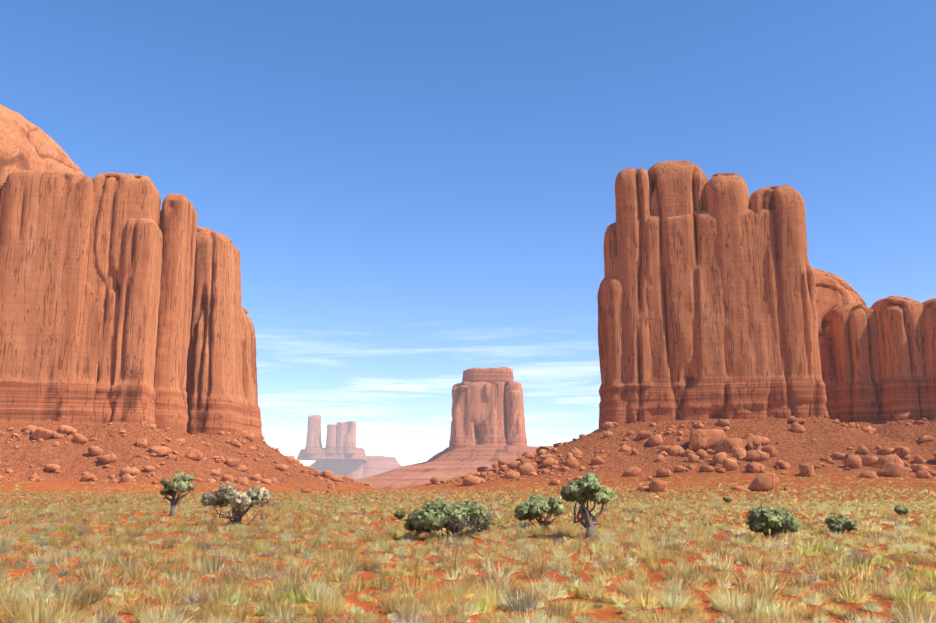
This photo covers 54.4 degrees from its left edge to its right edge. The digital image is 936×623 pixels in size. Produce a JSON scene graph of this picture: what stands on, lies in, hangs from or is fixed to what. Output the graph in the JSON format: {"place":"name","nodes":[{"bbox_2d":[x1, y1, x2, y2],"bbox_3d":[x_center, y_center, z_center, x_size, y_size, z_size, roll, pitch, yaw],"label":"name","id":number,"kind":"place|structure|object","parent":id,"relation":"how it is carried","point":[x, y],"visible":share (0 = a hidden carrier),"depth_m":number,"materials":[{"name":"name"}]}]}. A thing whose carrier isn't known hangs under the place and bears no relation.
{"place":"outdoors","nodes":[
{"label":"outdoors","id":0,"kind":"place"},
{"bbox_2d":[297,415,400,478],"bbox_3d":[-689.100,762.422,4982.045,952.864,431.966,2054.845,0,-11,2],"label":"butte","id":1,"kind":"object","parent":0,"point":[340,453],"visible":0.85,"depth_m":5207.92,"materials":[{"name":"stone"}]},
{"bbox_2d":[0,417,935,622],"bbox_3d":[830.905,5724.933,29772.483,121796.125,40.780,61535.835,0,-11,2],"label":"ground","id":2,"kind":"structure","parent":0,"point":[76,461],"depth_m":299.62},
{"bbox_2d":[0,105,262,440],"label":"butte","id":3,"kind":"object","parent":2,"relation":"on","point":[120,297],"visible":0.98,"depth_m":414.63,"materials":[{"name":"stone"}]},
{"bbox_2d":[160,471,195,515],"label":"juniper","id":4,"kind":"object","parent":2,"relation":"on","point":[181,483],"visible":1,"depth_m":75.32,"materials":[{"name":"green plant"}]},
{"bbox_2d":[199,481,276,524],"bbox_3d":[-15.027,12.386,58.424,4.722,3.044,4.073,-9,-14,40],"label":"shrub","id":5,"kind":"object","parent":2,"relation":"on","point":[227,494],"visible":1,"depth_m":57.77,"materials":[{"name":"beige plant"}]},
{"bbox_2d":[355,367,553,488],"bbox_3d":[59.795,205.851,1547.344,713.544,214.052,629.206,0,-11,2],"label":"butte","id":6,"kind":"object","parent":2,"relation":"on","point":[488,424],"visible":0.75,"depth_m":1486.87,"materials":[{"name":"stone"}]},
{"bbox_2d":[404,496,505,540],"bbox_3d":[-0.525,10.329,45.003,4.689,2.411,4.538,4,-12,-20],"label":"shrub","id":7,"kind":"object","parent":2,"relation":"on","point":[439,515],"visible":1,"depth_m":44.82,"materials":[{"name":"green plant"}]},
{"bbox_2d":[0,411,935,493],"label":"boulders","id":8,"kind":"object","parent":2,"relation":"on","point":[703,443],"visible":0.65,"depth_m":342.12,"materials":[{"name":"stone"}]},
{"bbox_2d":[0,468,935,505],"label":"distant grass","id":9,"kind":"structure","parent":2,"relation":"on","point":[153,499],"depth_m":202.69,"materials":[{"name":"beige plant"}]},
{"bbox_2d":[115,497,909,537],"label":"bushes","id":10,"kind":"object","parent":2,"relation":"on","point":[761,519],"visible":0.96,"depth_m":45.16,"materials":[{"name":"green plant"}]},
{"bbox_2d":[514,493,566,527],"bbox_3d":[4.357,12.116,54.997,3.246,2.334,3.172,0,-11,2],"label":"shrub","id":11,"kind":"object","parent":2,"relation":"on","point":[536,507],"visible":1,"depth_m":54.12,"materials":[{"name":"green plant"}]},
{"bbox_2d":[559,472,615,538],"bbox_3d":[6.120,9.938,46.354,2.592,3.517,2.549,-10,-15,42],"label":"juniper","id":12,"kind":"object","parent":2,"relation":"on","point":[588,487],"visible":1,"depth_m":45.98,"materials":[{"name":"green plant"}]},
{"bbox_2d":[597,160,935,427],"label":"butte","id":13,"kind":"object","parent":2,"relation":"on","point":[719,296],"visible":0.92,"depth_m":388.78,"materials":[{"name":"stone"}]},
{"bbox_2d":[0,518,935,597],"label":"grass","id":14,"kind":"structure","parent":0,"point":[202,563],"depth_m":33.61,"materials":[{"name":"beige plant"}]},
{"bbox_2d":[0,573,935,622],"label":"grass","id":15,"kind":"structure","parent":0,"point":[763,608],"depth_m":19.44,"materials":[{"name":"beige plant"}]},
{"bbox_2d":[0,498,935,526],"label":"grass","id":16,"kind":"structure","parent":0,"point":[21,512],"depth_m":80.52,"materials":[{"name":"beige plant"}]},
{"bbox_2d":[0,0,935,465],"label":"sky","id":17,"kind":"structure","parent":0,"point":[412,196],"materials":[{"name":"blue"}]}
]}

